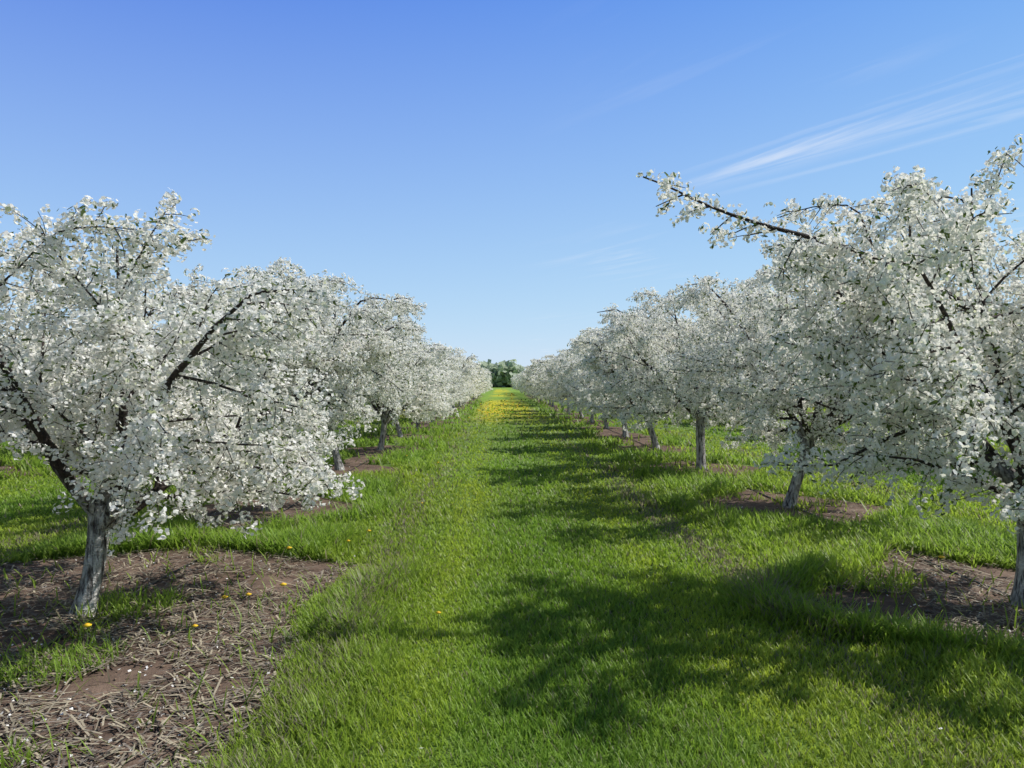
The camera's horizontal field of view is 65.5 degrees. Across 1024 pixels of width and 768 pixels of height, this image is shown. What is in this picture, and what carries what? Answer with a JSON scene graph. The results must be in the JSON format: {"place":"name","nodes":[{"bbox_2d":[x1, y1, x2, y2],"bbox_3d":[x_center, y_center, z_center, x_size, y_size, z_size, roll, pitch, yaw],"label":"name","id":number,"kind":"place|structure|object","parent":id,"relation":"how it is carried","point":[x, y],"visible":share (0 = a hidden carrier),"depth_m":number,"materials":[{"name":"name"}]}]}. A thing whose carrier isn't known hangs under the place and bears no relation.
{"place":"outdoors","nodes":[
{"label":"outdoors","id":0,"kind":"place"},
{"bbox_2d":[0,387,1023,767],"bbox_3d":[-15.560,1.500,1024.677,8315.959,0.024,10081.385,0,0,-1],"label":"ground","id":1,"kind":"structure","parent":0,"point":[102,683],"depth_m":5.31,"materials":[{"name":"brown soil"}]},
{"bbox_2d":[0,322,66,435],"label":"cherry tree","id":2,"kind":"object","parent":1,"relation":"on","point":[43,373],"visible":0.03,"depth_m":13.63,"materials":[{"name":"white plant"}]},
{"bbox_2d":[16,332,138,427],"bbox_3d":[-9.171,0.102,17.538,3.205,2.925,4.473,0,0,-1],"label":"cherry tree","id":3,"kind":"object","parent":1,"relation":"on","point":[46,340],"visible":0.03,"depth_m":16.82,"materials":[{"name":"white plant"}]},
{"bbox_2d":[0,189,364,619],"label":"cherry tree","id":4,"kind":"object","parent":1,"relation":"on","point":[149,428],"visible":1,"depth_m":4.76,"materials":[{"name":"white plant"}]},
{"bbox_2d":[198,359,254,404],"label":"cherry tree","id":5,"kind":"object","parent":1,"relation":"on","point":[234,378],"depth_m":25.42,"materials":[{"name":"white plant"}]},
{"bbox_2d":[1,396,478,671],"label":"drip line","id":6,"kind":"object","parent":1,"relation":"on","point":[90,619],"visible":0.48,"depth_m":6.15,"materials":[{"name":"black plastic"}]},
{"bbox_2d":[127,257,421,511],"bbox_3d":[-2.963,0.019,9.148,3.511,3.076,3.664,0,0,23],"label":"cherry tree","id":7,"kind":"object","parent":1,"relation":"on","point":[379,348],"visible":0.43,"depth_m":8.99,"materials":[{"name":"white plant"}]},
{"bbox_2d":[244,277,431,470],"bbox_3d":[-3.147,-0.103,13.759,3.526,3.355,4.850,0,0,2],"label":"cherry tree","id":8,"kind":"object","parent":1,"relation":"on","point":[403,305],"visible":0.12,"depth_m":13.32,"materials":[{"name":"white plant"}]},
{"bbox_2d":[328,320,459,449],"bbox_3d":[-2.910,0.076,18.205,3.412,2.975,4.184,0,0,2],"label":"cherry tree","id":9,"kind":"object","parent":1,"relation":"on","point":[416,406],"visible":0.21,"depth_m":17.74,"materials":[{"name":"white plant"}]},
{"bbox_2d":[343,341,461,436],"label":"cherry tree","id":10,"kind":"object","parent":1,"relation":"on","point":[449,371],"visible":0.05,"depth_m":22.48,"materials":[{"name":"white plant"}]},
{"bbox_2d":[405,357,464,428],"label":"cherry tree","id":11,"kind":"object","parent":1,"relation":"on","point":[457,393],"visible":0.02,"depth_m":26.85,"materials":[{"name":"white plant"}]},
{"bbox_2d":[422,354,475,422],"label":"cherry tree","id":12,"kind":"object","parent":1,"relation":"on","point":[462,384],"visible":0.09,"depth_m":30.74,"materials":[{"name":"white plant"}]},
{"bbox_2d":[430,347,478,417],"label":"cherry tree","id":13,"kind":"object","parent":1,"relation":"on","point":[469,362],"visible":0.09,"depth_m":34.76,"materials":[{"name":"white plant"}]},
{"bbox_2d":[449,369,481,410],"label":"cherry tree","id":14,"kind":"object","parent":1,"relation":"on","point":[478,373],"visible":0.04,"depth_m":43.75,"materials":[{"name":"white plant"}]},
{"bbox_2d":[456,357,478,400],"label":"cherry tree","id":15,"kind":"object","parent":1,"relation":"on","point":[476,366],"visible":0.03,"depth_m":39.59,"materials":[{"name":"white plant"}]},
{"bbox_2d":[452,355,483,407],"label":"cherry tree","id":16,"kind":"object","parent":1,"relation":"on","point":[476,386],"visible":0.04,"depth_m":48.16,"materials":[{"name":"white plant"}]},
{"bbox_2d":[458,362,484,406],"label":"cherry tree","id":17,"kind":"object","parent":1,"relation":"on","point":[478,393],"depth_m":52.02,"materials":[{"name":"white plant"}]},
{"bbox_2d":[11,393,943,653],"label":"dandelions","id":18,"kind":"object","parent":1,"relation":"on","point":[87,625],"visible":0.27,"depth_m":5.37,"materials":[{"name":"yellow plant"}]},
{"bbox_2d":[468,369,488,398],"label":"cherry tree","id":19,"kind":"object","parent":1,"relation":"on","point":[484,373],"visible":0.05,"depth_m":69.60,"materials":[{"name":"white plant"}]},
{"bbox_2d":[473,369,492,398],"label":"cherry tree","id":20,"kind":"object","parent":1,"relation":"on","point":[487,371],"visible":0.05,"depth_m":78.60,"materials":[{"name":"white plant"}]},
{"bbox_2d":[478,359,496,369],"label":"tree","id":21,"kind":"object","parent":1,"relation":"on","point":[484,364],"visible":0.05,"depth_m":345.62,"materials":[{"name":"green plant"}]},
{"bbox_2d":[482,359,520,387],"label":"tree","id":22,"kind":"object","parent":1,"relation":"on","point":[502,375],"visible":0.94,"depth_m":335.50,"materials":[{"name":"green plant"}]},
{"bbox_2d":[3,462,1016,767],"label":"pebbles","id":23,"kind":"object","parent":1,"relation":"on","point":[233,660],"visible":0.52,"depth_m":4.04,"materials":[{"name":"stone"}]},
{"bbox_2d":[0,467,1021,766],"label":"fallen petals","id":24,"kind":"object","parent":1,"relation":"on","point":[218,665],"visible":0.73,"depth_m":4.07,"materials":[{"name":"plant"}]},
{"bbox_2d":[0,398,1023,767],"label":"grass","id":25,"kind":"structure","parent":1,"relation":"on","point":[782,572],"depth_m":5.04,"materials":[{"name":"green plant"}]},
{"bbox_2d":[0,451,1023,767],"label":"mulch debris","id":26,"kind":"object","parent":1,"relation":"on","point":[90,759],"visible":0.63,"depth_m":4.41,"materials":[{"name":"wood"}]},
{"bbox_2d":[511,377,525,394],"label":"cherry tree","id":27,"kind":"object","parent":1,"relation":"on","point":[514,387],"visible":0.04,"depth_m":108.62,"materials":[{"name":"white plant"}]},
{"bbox_2d":[514,363,522,373],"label":"tree","id":28,"kind":"object","parent":1,"relation":"on","point":[520,367],"visible":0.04,"depth_m":345.32,"materials":[{"name":"green plant"}]},
{"bbox_2d":[516,373,533,397],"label":"cherry tree","id":29,"kind":"object","parent":1,"relation":"on","point":[517,376],"visible":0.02,"depth_m":86.99,"materials":[{"name":"white plant"}]},
{"bbox_2d":[520,365,541,400],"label":"cherry tree","id":30,"kind":"object","parent":1,"relation":"on","point":[524,378],"visible":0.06,"depth_m":69.97,"materials":[{"name":"white plant"}]},
{"bbox_2d":[521,369,542,400],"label":"cherry tree","id":31,"kind":"object","parent":1,"relation":"on","point":[526,389],"visible":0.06,"depth_m":65.22,"materials":[{"name":"white plant"}]},
{"bbox_2d":[522,358,550,404],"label":"cherry tree","id":32,"kind":"object","parent":1,"relation":"on","point":[533,365],"visible":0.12,"depth_m":57.06,"materials":[{"name":"white plant"}]},
{"bbox_2d":[527,378,547,402],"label":"cherry tree","id":33,"kind":"object","parent":1,"relation":"on","point":[531,393],"visible":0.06,"depth_m":60.98,"materials":[{"name":"white plant"}]},
{"bbox_2d":[529,371,553,406],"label":"cherry tree","id":34,"kind":"object","parent":1,"relation":"on","point":[533,379],"visible":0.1,"depth_m":52.78,"materials":[{"name":"white plant"}]},
{"bbox_2d":[531,363,566,409],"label":"cherry tree","id":35,"kind":"object","parent":1,"relation":"on","point":[540,392],"visible":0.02,"depth_m":44.75,"materials":[{"name":"white plant"}]},
{"bbox_2d":[537,367,574,413],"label":"cherry tree","id":36,"kind":"object","parent":1,"relation":"on","point":[541,372],"visible":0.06,"depth_m":39.89,"materials":[{"name":"white plant"}]},
{"bbox_2d":[537,351,583,417],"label":"cherry tree","id":37,"kind":"object","parent":1,"relation":"on","point":[548,376],"visible":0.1,"depth_m":35.25,"materials":[{"name":"white plant"}]},
{"bbox_2d":[547,346,593,421],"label":"cherry tree","id":38,"kind":"object","parent":1,"relation":"on","point":[564,359],"visible":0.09,"depth_m":31.14,"materials":[{"name":"white plant"}]},
{"bbox_2d":[556,356,608,428],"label":"cherry tree","id":39,"kind":"object","parent":1,"relation":"on","point":[575,364],"visible":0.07,"depth_m":27.25,"materials":[{"name":"white plant"}]},
{"bbox_2d":[563,327,672,436],"bbox_3d":[3.339,-0.037,22.959,3.624,3.212,4.088,0,0,9],"label":"cherry tree","id":40,"kind":"object","parent":1,"relation":"on","point":[582,387],"visible":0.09,"depth_m":22.20,"materials":[{"name":"white plant"}]},
{"bbox_2d":[572,304,714,449],"bbox_3d":[3.151,-0.109,18.182,3.565,3.366,4.975,0,0,5],"label":"cherry tree","id":41,"kind":"object","parent":1,"relation":"on","point":[598,368],"visible":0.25,"depth_m":17.98,"materials":[{"name":"white plant"}]},
{"bbox_2d":[597,279,805,469],"bbox_3d":[3.357,-0.153,14.250,3.684,3.426,4.894,0,0,10],"label":"cherry tree","id":42,"kind":"object","parent":1,"relation":"on","point":[641,326],"visible":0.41,"depth_m":13.34,"materials":[{"name":"white plant"}]},
{"bbox_2d":[527,395,1009,596],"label":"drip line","id":43,"kind":"object","parent":1,"relation":"on","point":[977,582],"visible":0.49,"depth_m":6.81,"materials":[{"name":"black plastic"}]},
{"bbox_2d":[750,370,833,423],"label":"cherry tree","id":44,"kind":"object","parent":1,"relation":"on","point":[802,393],"visible":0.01,"depth_m":25.02,"materials":[{"name":"white plant"}]},
{"bbox_2d":[799,338,841,394],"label":"cherry tree","id":45,"kind":"object","parent":1,"relation":"on","point":[812,382],"depth_m":21.56,"materials":[{"name":"white plant"}]},
{"bbox_2d":[644,264,1005,507],"bbox_3d":[3.525,0.022,9.807,3.401,3.091,4.678,0,0,-4],"label":"cherry tree","id":46,"kind":"object","parent":1,"relation":"on","point":[739,342],"visible":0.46,"depth_m":9.45,"materials":[{"name":"white plant"}]},
{"bbox_2d":[636,134,1023,606],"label":"cherry tree","id":47,"kind":"object","parent":1,"relation":"on","point":[943,385],"visible":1,"depth_m":5.16,"materials":[{"name":"white plant"}]},
{"bbox_2d":[980,314,1023,434],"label":"cherry tree","id":48,"kind":"object","parent":1,"relation":"on","point":[1004,331],"visible":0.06,"depth_m":13.95,"materials":[{"name":"white plant"}]},
{"bbox_2d":[0,0,1023,369],"label":"sky","id":49,"kind":"structure","parent":0,"point":[479,162],"materials":[{"name":"blue"}]}
]}

